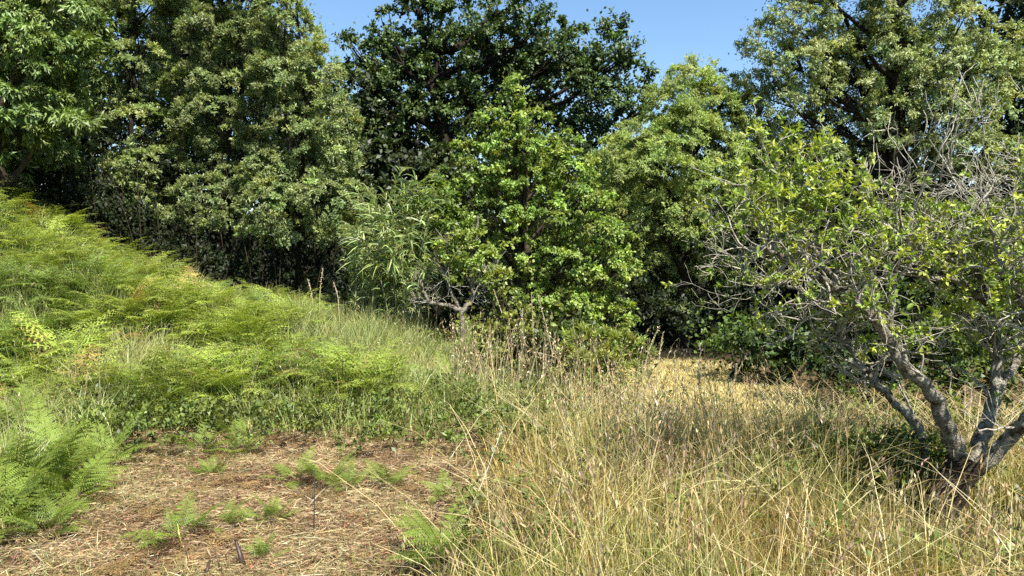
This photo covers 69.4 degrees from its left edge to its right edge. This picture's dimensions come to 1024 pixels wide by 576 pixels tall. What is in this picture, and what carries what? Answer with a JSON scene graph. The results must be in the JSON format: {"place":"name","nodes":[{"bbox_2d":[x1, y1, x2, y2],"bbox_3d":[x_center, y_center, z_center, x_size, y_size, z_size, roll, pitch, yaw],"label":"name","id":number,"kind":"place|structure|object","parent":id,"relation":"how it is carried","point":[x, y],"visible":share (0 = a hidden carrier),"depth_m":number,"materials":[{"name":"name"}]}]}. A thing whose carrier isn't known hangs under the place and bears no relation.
{"place":"outdoors","nodes":[
{"label":"outdoors","id":0,"kind":"place"},
{"bbox_2d":[196,204,196,284],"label":"bare sapling","id":1,"kind":"object","parent":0,"point":[196,238],"visible":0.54,"depth_m":13.57,"materials":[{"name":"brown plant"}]},
{"bbox_2d":[0,193,1023,575],"bbox_3d":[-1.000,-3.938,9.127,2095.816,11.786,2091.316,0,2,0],"label":"ground","id":2,"kind":"structure","parent":0,"point":[666,353],"depth_m":4.93,"materials":[{"name":"brown soil"}]},
{"bbox_2d":[0,419,48,501],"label":"bracken fern","id":3,"kind":"object","parent":2,"relation":"on","point":[9,440],"visible":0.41,"depth_m":5.49,"materials":[{"name":"plant"}]},
{"bbox_2d":[0,373,66,437],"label":"bracken fern","id":4,"kind":"object","parent":2,"relation":"on","point":[18,398],"visible":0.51,"depth_m":6.50,"materials":[{"name":"green plant"}]},
{"bbox_2d":[0,437,71,542],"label":"bracken fern","id":5,"kind":"object","parent":2,"relation":"on","point":[25,484],"visible":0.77,"depth_m":4.64,"materials":[{"name":"green plant"}]},
{"bbox_2d":[1,379,77,415],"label":"bracken fern","id":6,"kind":"object","parent":2,"relation":"on","point":[40,396],"visible":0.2,"depth_m":6.89,"materials":[{"name":"plant"}]},
{"bbox_2d":[1,398,90,468],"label":"bracken fern","id":7,"kind":"object","parent":2,"relation":"on","point":[74,447],"visible":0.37,"depth_m":5.77,"materials":[{"name":"green plant"}]},
{"bbox_2d":[0,481,93,536],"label":"bracken fern","id":8,"kind":"object","parent":2,"relation":"on","point":[30,520],"visible":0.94,"depth_m":4.43,"materials":[{"name":"green plant"}]},
{"bbox_2d":[0,422,103,501],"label":"bracken fern","id":9,"kind":"object","parent":2,"relation":"on","point":[50,464],"visible":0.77,"depth_m":5.01,"materials":[{"name":"green plant"}]},
{"bbox_2d":[0,444,132,515],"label":"bracken fern","id":10,"kind":"object","parent":2,"relation":"on","point":[91,481],"visible":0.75,"depth_m":4.92,"materials":[{"name":"green plant"}]},
{"bbox_2d":[0,414,132,484],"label":"bracken fern","id":11,"kind":"object","parent":2,"relation":"on","point":[62,449],"visible":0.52,"depth_m":5.51,"materials":[{"name":"green plant"}]},
{"bbox_2d":[0,0,133,201],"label":"laurel tree","id":12,"kind":"object","parent":2,"relation":"on","point":[28,43],"visible":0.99,"depth_m":12.01,"materials":[{"name":"green plant"}]},
{"bbox_2d":[0,0,161,224],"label":"background tree","id":13,"kind":"object","parent":2,"relation":"on","point":[85,141],"visible":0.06,"depth_m":19.95,"materials":[{"name":"green plant"}]},
{"bbox_2d":[55,404,123,446],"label":"bracken fern","id":14,"kind":"object","parent":2,"relation":"on","point":[103,425],"visible":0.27,"depth_m":6.78,"materials":[{"name":"plant"}]},
{"bbox_2d":[89,165,98,237],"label":"bare sapling","id":15,"kind":"object","parent":2,"relation":"on","point":[94,202],"visible":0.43,"depth_m":13.76,"materials":[{"name":"brown plant"}]},
{"bbox_2d":[29,400,159,476],"bbox_3d":[-3.323,1.230,6.035,0.973,0.492,0.820,0,2,0],"label":"bracken fern","id":16,"kind":"object","parent":2,"relation":"on","point":[124,451],"visible":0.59,"depth_m":6.12,"materials":[{"name":"green plant"}]},
{"bbox_2d":[95,147,104,229],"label":"bare sapling","id":17,"kind":"object","parent":2,"relation":"on","point":[100,181],"visible":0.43,"depth_m":13.97,"materials":[{"name":"brown plant"}]},
{"bbox_2d":[106,160,135,256],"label":"bare sapling","id":18,"kind":"object","parent":2,"relation":"on","point":[123,210],"visible":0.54,"depth_m":13.67,"materials":[{"name":"brown plant"}]},
{"bbox_2d":[120,130,127,245],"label":"bare sapling","id":19,"kind":"object","parent":2,"relation":"on","point":[123,186],"visible":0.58,"depth_m":14.12,"materials":[{"name":"brown plant"}]},
{"bbox_2d":[78,366,183,413],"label":"bracken fern","id":20,"kind":"object","parent":2,"relation":"on","point":[119,390],"visible":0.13,"depth_m":7.28,"materials":[{"name":"plant"}]},
{"bbox_2d":[135,145,141,250],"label":"bare sapling","id":21,"kind":"object","parent":2,"relation":"on","point":[138,201],"visible":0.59,"depth_m":13.71,"materials":[{"name":"brown plant"}]},
{"bbox_2d":[62,0,220,258],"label":"acacia tree","id":22,"kind":"object","parent":2,"relation":"on","point":[130,94],"visible":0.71,"depth_m":15.57,"materials":[{"name":"green plant"}]},
{"bbox_2d":[154,189,161,260],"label":"bare sapling","id":23,"kind":"object","parent":2,"relation":"on","point":[158,224],"visible":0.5,"depth_m":13.86,"materials":[{"name":"brown plant"}]},
{"bbox_2d":[25,0,293,280],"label":"background tree","id":24,"kind":"object","parent":2,"relation":"on","point":[164,166],"visible":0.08,"depth_m":20.66,"materials":[{"name":"green plant"}]},
{"bbox_2d":[108,361,217,415],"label":"bracken fern","id":25,"kind":"object","parent":2,"relation":"on","point":[144,381],"visible":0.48,"depth_m":7.07,"materials":[{"name":"green plant"}]},
{"bbox_2d":[118,491,226,550],"bbox_3d":[-1.883,1.341,4.241,0.493,0.229,0.582,2,3,44],"label":"fern sprout","id":26,"kind":"object","parent":2,"relation":"on","point":[161,534],"visible":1,"depth_m":4.29,"materials":[{"name":"green plant"}]},
{"bbox_2d":[166,418,231,453],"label":"bracken fern","id":27,"kind":"object","parent":2,"relation":"on","point":[210,438],"visible":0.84,"depth_m":6.27,"materials":[{"name":"green plant"}]},
{"bbox_2d":[160,341,237,405],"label":"bracken fern","id":28,"kind":"object","parent":2,"relation":"on","point":[187,363],"visible":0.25,"depth_m":7.55,"materials":[{"name":"plant"}]},
{"bbox_2d":[186,455,227,475],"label":"fern sprout","id":29,"kind":"object","parent":2,"relation":"on","point":[206,469],"visible":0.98,"depth_m":5.53,"materials":[{"name":"plant"}]},
{"bbox_2d":[203,559,210,575],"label":"broken stem","id":30,"kind":"object","parent":2,"relation":"on","point":[207,568],"visible":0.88,"depth_m":3.73,"materials":[{"name":"plant"}]},
{"bbox_2d":[214,547,221,570],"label":"broken stem","id":31,"kind":"object","parent":2,"relation":"on","point":[219,566],"visible":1,"depth_m":3.81,"materials":[{"name":"plant"}]},
{"bbox_2d":[142,0,295,292],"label":"acacia tree","id":32,"kind":"object","parent":2,"relation":"on","point":[221,29],"visible":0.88,"depth_m":14.72,"materials":[{"name":"green plant"}]},
{"bbox_2d":[189,497,249,533],"bbox_3d":[-1.760,1.349,4.412,0.345,0.184,0.330,1,2,32],"label":"fern sprout","id":33,"kind":"object","parent":2,"relation":"on","point":[228,516],"visible":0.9,"depth_m":4.42,"materials":[{"name":"plant"}]},
{"bbox_2d":[222,154,253,289],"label":"bare sapling","id":34,"kind":"object","parent":2,"relation":"on","point":[241,231],"visible":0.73,"depth_m":13.71,"materials":[{"name":"brown plant"}]},
{"bbox_2d":[230,537,246,568],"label":"broken stem","id":35,"kind":"object","parent":2,"relation":"on","point":[240,556],"visible":0.95,"depth_m":3.89,"materials":[{"name":"wood"}]},
{"bbox_2d":[215,413,266,458],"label":"bracken fern","id":36,"kind":"object","parent":2,"relation":"on","point":[233,433],"visible":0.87,"depth_m":6.22,"materials":[{"name":"green plant"}]},
{"bbox_2d":[245,201,254,288],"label":"bare sapling","id":37,"kind":"object","parent":2,"relation":"on","point":[249,247],"visible":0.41,"depth_m":14.12,"materials":[{"name":"brown plant"}]},
{"bbox_2d":[0,178,500,426],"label":"bracken","id":38,"kind":"object","parent":2,"relation":"on","point":[233,366],"visible":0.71,"depth_m":9.18,"materials":[{"name":"green plant"}]},
{"bbox_2d":[231,506,270,524],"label":"fern sprout","id":39,"kind":"object","parent":2,"relation":"on","point":[248,511],"visible":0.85,"depth_m":4.54,"materials":[{"name":"plant"}]},
{"bbox_2d":[260,198,262,286],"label":"bare sapling","id":40,"kind":"object","parent":2,"relation":"on","point":[262,259],"visible":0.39,"depth_m":14.15,"materials":[{"name":"brown plant"}]},
{"bbox_2d":[0,412,528,575],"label":"grass regrowth","id":41,"kind":"object","parent":2,"relation":"on","point":[169,491],"depth_m":4.76,"materials":[{"name":"plant"}]},
{"bbox_2d":[242,529,293,558],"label":"fern sprout","id":42,"kind":"object","parent":2,"relation":"on","point":[258,549],"visible":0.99,"depth_m":4.06,"materials":[{"name":"plant"}]},
{"bbox_2d":[265,186,276,290],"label":"bare sapling","id":43,"kind":"object","parent":2,"relation":"on","point":[273,252],"visible":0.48,"depth_m":13.88,"materials":[{"name":"brown plant"}]},
{"bbox_2d":[248,493,300,521],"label":"fern sprout","id":44,"kind":"object","parent":2,"relation":"on","point":[276,507],"visible":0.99,"depth_m":4.58,"materials":[{"name":"plant"}]},
{"bbox_2d":[279,209,283,286],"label":"bare sapling","id":45,"kind":"object","parent":2,"relation":"on","point":[280,259],"visible":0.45,"depth_m":13.77,"materials":[{"name":"brown plant"}]},
{"bbox_2d":[0,404,569,575],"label":"dead bracken litter","id":46,"kind":"object","parent":2,"relation":"on","point":[236,494],"visible":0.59,"depth_m":4.76,"materials":[{"name":"plant"}]},
{"bbox_2d":[313,470,314,533],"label":"thin stalk","id":47,"kind":"object","parent":46,"relation":"on","point":[314,503],"visible":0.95,"depth_m":4.49,"materials":[{"name":"plant"}]},
{"bbox_2d":[257,445,315,488],"bbox_3d":[-1.640,1.348,5.530,0.454,0.233,0.471,0,2,0],"label":"fern sprout","id":48,"kind":"object","parent":2,"relation":"on","point":[286,473],"visible":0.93,"depth_m":5.59,"materials":[{"name":"green plant"}]},
{"bbox_2d":[290,208,293,294],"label":"bare sapling","id":49,"kind":"object","parent":2,"relation":"on","point":[291,257],"visible":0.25,"depth_m":14.16,"materials":[{"name":"brown plant"}]},
{"bbox_2d":[190,0,412,287],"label":"background tree","id":50,"kind":"object","parent":2,"relation":"on","point":[381,184],"visible":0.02,"depth_m":21.66,"materials":[{"name":"green plant"}]},
{"bbox_2d":[230,0,384,297],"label":"acacia tree","id":51,"kind":"object","parent":2,"relation":"on","point":[299,183],"visible":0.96,"depth_m":13.98,"materials":[{"name":"green plant"}]},
{"bbox_2d":[314,215,315,297],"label":"bare sapling","id":52,"kind":"object","parent":2,"relation":"on","point":[314,245],"visible":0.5,"depth_m":13.94,"materials":[{"name":"brown plant"}]},
{"bbox_2d":[319,268,322,309],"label":"dead stalk","id":53,"kind":"object","parent":2,"relation":"on","point":[320,286],"visible":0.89,"depth_m":11.41,"materials":[{"name":"plant"}]},
{"bbox_2d":[292,450,355,484],"bbox_3d":[-1.412,1.336,5.484,0.406,0.271,0.499,1,2,27],"label":"fern sprout","id":54,"kind":"object","parent":2,"relation":"on","point":[323,471],"visible":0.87,"depth_m":5.49,"materials":[{"name":"plant"}]},
{"bbox_2d":[314,177,350,298],"bbox_3d":[-3.408,-0.608,13.809,0.807,2.971,0.120,0,2,-1],"label":"bare sapling","id":55,"kind":"object","parent":2,"relation":"on","point":[324,257],"visible":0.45,"depth_m":13.77,"materials":[{"name":"brown plant"}]},
{"bbox_2d":[0,182,669,529],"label":"bank grass","id":56,"kind":"structure","parent":2,"relation":"on","point":[361,328],"depth_m":8.15,"materials":[{"name":"green plant"}]},
{"bbox_2d":[331,208,339,289],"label":"bare sapling","id":57,"kind":"object","parent":2,"relation":"on","point":[335,251],"visible":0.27,"depth_m":14.07,"materials":[{"name":"brown plant"}]},
{"bbox_2d":[332,280,339,326],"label":"dead stalk","id":58,"kind":"object","parent":2,"relation":"on","point":[338,300],"visible":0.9,"depth_m":11.21,"materials":[{"name":"plant"}]},
{"bbox_2d":[340,204,346,303],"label":"bare sapling","id":59,"kind":"object","parent":2,"relation":"on","point":[342,262],"visible":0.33,"depth_m":14.07,"materials":[{"name":"brown plant"}]},
{"bbox_2d":[315,456,372,490],"bbox_3d":[-1.222,1.370,5.352,0.337,0.216,0.419,1,2,20],"label":"fern sprout","id":60,"kind":"object","parent":2,"relation":"on","point":[346,476],"visible":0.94,"depth_m":5.42,"materials":[{"name":"green plant"}]},
{"bbox_2d":[345,369,405,408],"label":"bracken fern","id":61,"kind":"object","parent":2,"relation":"on","point":[386,393],"visible":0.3,"depth_m":7.56,"materials":[{"name":"plant"}]},
{"bbox_2d":[363,458,415,488],"bbox_3d":[-0.879,1.331,5.361,0.412,0.272,0.462,0,2,-8],"label":"fern sprout","id":62,"kind":"object","parent":2,"relation":"on","point":[389,478],"visible":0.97,"depth_m":5.36,"materials":[{"name":"green plant"}]},
{"bbox_2d":[331,163,448,336],"bbox_3d":[-1.965,-0.451,11.894,2.065,3.189,2.604,0,2,0],"label":"reed clump","id":63,"kind":"object","parent":2,"relation":"on","point":[392,287],"visible":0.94,"depth_m":12.08,"materials":[{"name":"plant"}]},
{"bbox_2d":[378,417,410,440],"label":"fern sprout","id":64,"kind":"object","parent":2,"relation":"on","point":[390,429],"visible":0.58,"depth_m":6.85,"materials":[{"name":"plant"}]},
{"bbox_2d":[308,61,554,306],"bbox_3d":[-2.405,-2.829,23.201,8.323,8.258,5.575,0,2,0],"label":"background tree","id":65,"kind":"object","parent":2,"relation":"on","point":[385,156],"visible":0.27,"depth_m":22.18,"materials":[{"name":"green plant"}]},
{"bbox_2d":[380,169,484,339],"bbox_3d":[-1.391,-0.420,12.820,1.908,3.203,1.637,0,2,0],"label":"shrub","id":66,"kind":"object","parent":2,"relation":"on","point":[440,223],"visible":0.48,"depth_m":12.38,"materials":[{"name":"green plant"}]},
{"bbox_2d":[423,502,441,537],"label":"dead stalk","id":67,"kind":"object","parent":2,"relation":"on","point":[435,517],"visible":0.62,"depth_m":4.30,"materials":[{"name":"plant"}]},
{"bbox_2d":[420,469,477,501],"bbox_3d":[-0.474,1.383,5.091,0.391,0.175,0.376,1,2,38],"label":"fern sprout","id":68,"kind":"object","parent":2,"relation":"on","point":[439,487],"visible":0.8,"depth_m":5.14,"materials":[{"name":"plant"}]},
{"bbox_2d":[388,493,517,569],"bbox_3d":[-0.306,1.268,3.927,0.706,0.444,0.638,0,2,-8],"label":"fern sprout","id":69,"kind":"object","parent":2,"relation":"on","point":[432,533],"visible":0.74,"depth_m":3.98,"materials":[{"name":"green plant"}]},
{"bbox_2d":[404,216,511,352],"bbox_3d":[-0.861,0.031,11.836,1.718,2.367,1.188,0,2,0],"label":"little fruit tree","id":70,"kind":"object","parent":2,"relation":"on","point":[446,258],"visible":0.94,"depth_m":11.70,"materials":[{"name":"green plant"}]},
{"bbox_2d":[429,350,490,393],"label":"bracken fern","id":71,"kind":"object","parent":2,"relation":"on","point":[444,360],"visible":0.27,"depth_m":8.64,"materials":[{"name":"plant"}]},
{"bbox_2d":[462,428,503,523],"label":"leaning reed","id":72,"kind":"object","parent":2,"relation":"on","point":[486,471],"visible":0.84,"depth_m":4.55,"materials":[{"name":"plant"}]},
{"bbox_2d":[323,0,671,322],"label":"oak tree","id":73,"kind":"object","parent":2,"relation":"on","point":[437,82],"visible":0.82,"depth_m":23.52,"materials":[{"name":"green plant"}]},
{"bbox_2d":[493,290,512,378],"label":"dead stalk","id":74,"kind":"object","parent":2,"relation":"on","point":[500,309],"visible":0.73,"depth_m":9.53,"materials":[{"name":"plant"}]},
{"bbox_2d":[438,240,577,391],"bbox_3d":[0.043,0.417,10.080,1.601,2.150,1.563,-1,2,-36],"label":"shrub","id":75,"kind":"object","parent":2,"relation":"on","point":[497,273],"visible":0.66,"depth_m":9.52,"materials":[{"name":"green plant"}]},
{"bbox_2d":[2,116,1023,358],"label":"undergrowth","id":76,"kind":"object","parent":2,"relation":"on","point":[111,224],"visible":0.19,"depth_m":15.27,"materials":[{"name":"green plant"}]},
{"bbox_2d":[17,350,1023,575],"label":"leafy weeds","id":77,"kind":"object","parent":2,"relation":"on","point":[935,438],"visible":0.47,"depth_m":6.15,"materials":[{"name":"green plant"}]},
{"bbox_2d":[406,52,646,356],"bbox_3d":[0.223,-1.484,13.855,4.367,5.607,2.870,0,2,0],"label":"young oak tree","id":78,"kind":"object","parent":2,"relation":"on","point":[501,178],"visible":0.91,"depth_m":13.00,"materials":[{"name":"green plant"}]},
{"bbox_2d":[530,293,536,391],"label":"dead stalk","id":79,"kind":"object","parent":2,"relation":"on","point":[533,328],"visible":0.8,"depth_m":9.34,"materials":[{"name":"plant"}]},
{"bbox_2d":[537,294,556,381],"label":"dead stalk","id":80,"kind":"object","parent":2,"relation":"on","point":[547,331],"visible":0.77,"depth_m":9.23,"materials":[{"name":"plant"}]},
{"bbox_2d":[550,333,555,381],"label":"dead stalk","id":81,"kind":"object","parent":2,"relation":"on","point":[552,352],"visible":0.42,"depth_m":8.95,"materials":[{"name":"plant"}]},
{"bbox_2d":[563,339,566,385],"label":"dead stalk","id":82,"kind":"object","parent":2,"relation":"on","point":[565,359],"visible":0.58,"depth_m":8.85,"materials":[{"name":"plant"}]},
{"bbox_2d":[496,283,656,389],"bbox_3d":[0.650,0.899,9.960,1.977,1.912,1.656,-1,2,-28],"label":"shrub","id":83,"kind":"object","parent":2,"relation":"on","point":[557,329],"visible":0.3,"depth_m":9.44,"materials":[{"name":"green plant"}]},
{"bbox_2d":[452,129,742,323],"bbox_3d":[3.157,-1.706,23.801,10.311,6.779,5.624,0,2,7],"label":"background tree","id":84,"kind":"object","parent":2,"relation":"on","point":[578,145],"visible":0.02,"depth_m":23.06,"materials":[{"name":"green plant"}]},
{"bbox_2d":[545,291,678,406],"bbox_3d":[1.200,0.966,9.362,1.909,1.849,1.511,0,2,-15],"label":"broom bush","id":85,"kind":"object","parent":2,"relation":"on","point":[614,338],"visible":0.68,"depth_m":8.89,"materials":[{"name":"green plant"}]},
{"bbox_2d":[522,484,766,560],"bbox_3d":[0.718,1.260,3.960,1.353,0.409,0.028,0,2,-2],"label":"bent straw","id":86,"kind":"object","parent":2,"relation":"on","point":[656,498],"visible":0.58,"depth_m":3.95,"materials":[{"name":"plant"}]},
{"bbox_2d":[637,326,659,415],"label":"dead stalk","id":87,"kind":"object","parent":2,"relation":"on","point":[654,336],"visible":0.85,"depth_m":8.64,"materials":[{"name":"plant"}]},
{"bbox_2d":[655,332,663,398],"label":"dead stalk","id":88,"kind":"object","parent":2,"relation":"on","point":[658,357],"visible":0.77,"depth_m":8.64,"materials":[{"name":"plant"}]},
{"bbox_2d":[577,52,770,347],"bbox_3d":[3.699,-1.956,17.518,4.694,6.673,5.736,0,2,0],"label":"willow tree","id":89,"kind":"object","parent":2,"relation":"on","point":[693,123],"visible":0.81,"depth_m":16.22,"materials":[{"name":"green plant"}]},
{"bbox_2d":[673,352,676,418],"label":"dead stalk","id":90,"kind":"object","parent":2,"relation":"on","point":[675,379],"visible":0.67,"depth_m":8.05,"materials":[{"name":"plant"}]},
{"bbox_2d":[695,343,702,440],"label":"dead stalk","id":91,"kind":"object","parent":2,"relation":"on","point":[700,353],"visible":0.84,"depth_m":6.25,"materials":[{"name":"plant"}]},
{"bbox_2d":[644,478,754,541],"bbox_3d":[0.905,1.204,3.757,0.681,0.466,0.034,0,2,-5],"label":"bent straw","id":92,"kind":"object","parent":2,"relation":"on","point":[696,485],"visible":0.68,"depth_m":3.74,"materials":[{"name":"plant"}]},
{"bbox_2d":[712,350,748,423],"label":"dead stalk","id":93,"kind":"object","parent":2,"relation":"on","point":[732,382],"visible":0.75,"depth_m":5.65,"materials":[{"name":"plant"}]},
{"bbox_2d":[726,363,739,433],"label":"dead stalk","id":94,"kind":"object","parent":2,"relation":"on","point":[733,384],"visible":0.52,"depth_m":6.66,"materials":[{"name":"plant"}]},
{"bbox_2d":[686,293,782,377],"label":"shrub","id":95,"kind":"object","parent":2,"relation":"on","point":[711,342],"visible":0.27,"depth_m":12.89,"materials":[{"name":"green plant"}]},
{"bbox_2d":[702,291,841,385],"bbox_3d":[4.274,1.067,12.069,2.156,2.028,1.714,0,2,0],"label":"shrub","id":96,"kind":"object","parent":2,"relation":"on","point":[778,353],"visible":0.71,"depth_m":11.61,"materials":[{"name":"green plant"}]},
{"bbox_2d":[688,108,860,333],"bbox_3d":[7.558,-1.631,22.060,6.023,7.440,5.054,0,2,0],"label":"background tree","id":97,"kind":"object","parent":2,"relation":"on","point":[791,291],"visible":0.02,"depth_m":20.81,"materials":[{"name":"green plant"}]},
{"bbox_2d":[661,64,1023,520],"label":"apple tree","id":98,"kind":"object","parent":2,"relation":"on","point":[771,189],"visible":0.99,"depth_m":4.71,"materials":[{"name":"green plant"}]},
{"bbox_2d":[769,267,963,411],"bbox_3d":[4.823,0.875,10.044,2.327,2.453,1.661,0,2,0],"label":"shrub","id":99,"kind":"object","parent":2,"relation":"on","point":[927,295],"visible":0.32,"depth_m":9.62,"materials":[{"name":"green plant"}]},
{"bbox_2d":[726,0,1023,350],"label":"alder tree","id":100,"kind":"object","parent":2,"relation":"on","point":[900,81],"visible":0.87,"depth_m":15.94,"materials":[{"name":"green plant"}]},
{"bbox_2d":[759,115,994,332],"bbox_3d":[10.680,-1.448,20.842,6.975,7.245,4.848,1,2,23],"label":"background tree","id":101,"kind":"object","parent":2,"relation":"on","point":[861,154],"visible":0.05,"depth_m":20.08,"materials":[{"name":"green plant"}]},
{"bbox_2d":[843,257,1023,426],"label":"shrub","id":102,"kind":"object","parent":2,"relation":"on","point":[976,355],"visible":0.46,"depth_m":8.52,"materials":[{"name":"green plant"}]},
{"bbox_2d":[893,145,1023,328],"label":"background tree","id":103,"kind":"object","parent":2,"relation":"on","point":[965,193],"visible":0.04,"depth_m":19.44,"materials":[{"name":"green plant"}]},
{"bbox_2d":[964,0,1023,324],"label":"holm oak tree","id":104,"kind":"object","parent":2,"relation":"on","point":[1014,127],"visible":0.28,"depth_m":20.08,"materials":[{"name":"green plant"}]},
{"bbox_2d":[35,0,1022,224],"label":"sky","id":105,"kind":"structure","parent":0,"point":[672,29],"materials":[{"name":"blue"}]},
{"bbox_2d":[213,309,1023,575],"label":"tall dry grass","id":106,"kind":"structure","parent":0,"point":[614,491],"depth_m":4.22,"materials":[{"name":"beige plant"}]},
{"bbox_2d":[588,358,859,420],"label":"cut grass","id":107,"kind":"structure","parent":0,"point":[687,374],"depth_m":11.63,"materials":[{"name":"beige plant"}]}
]}

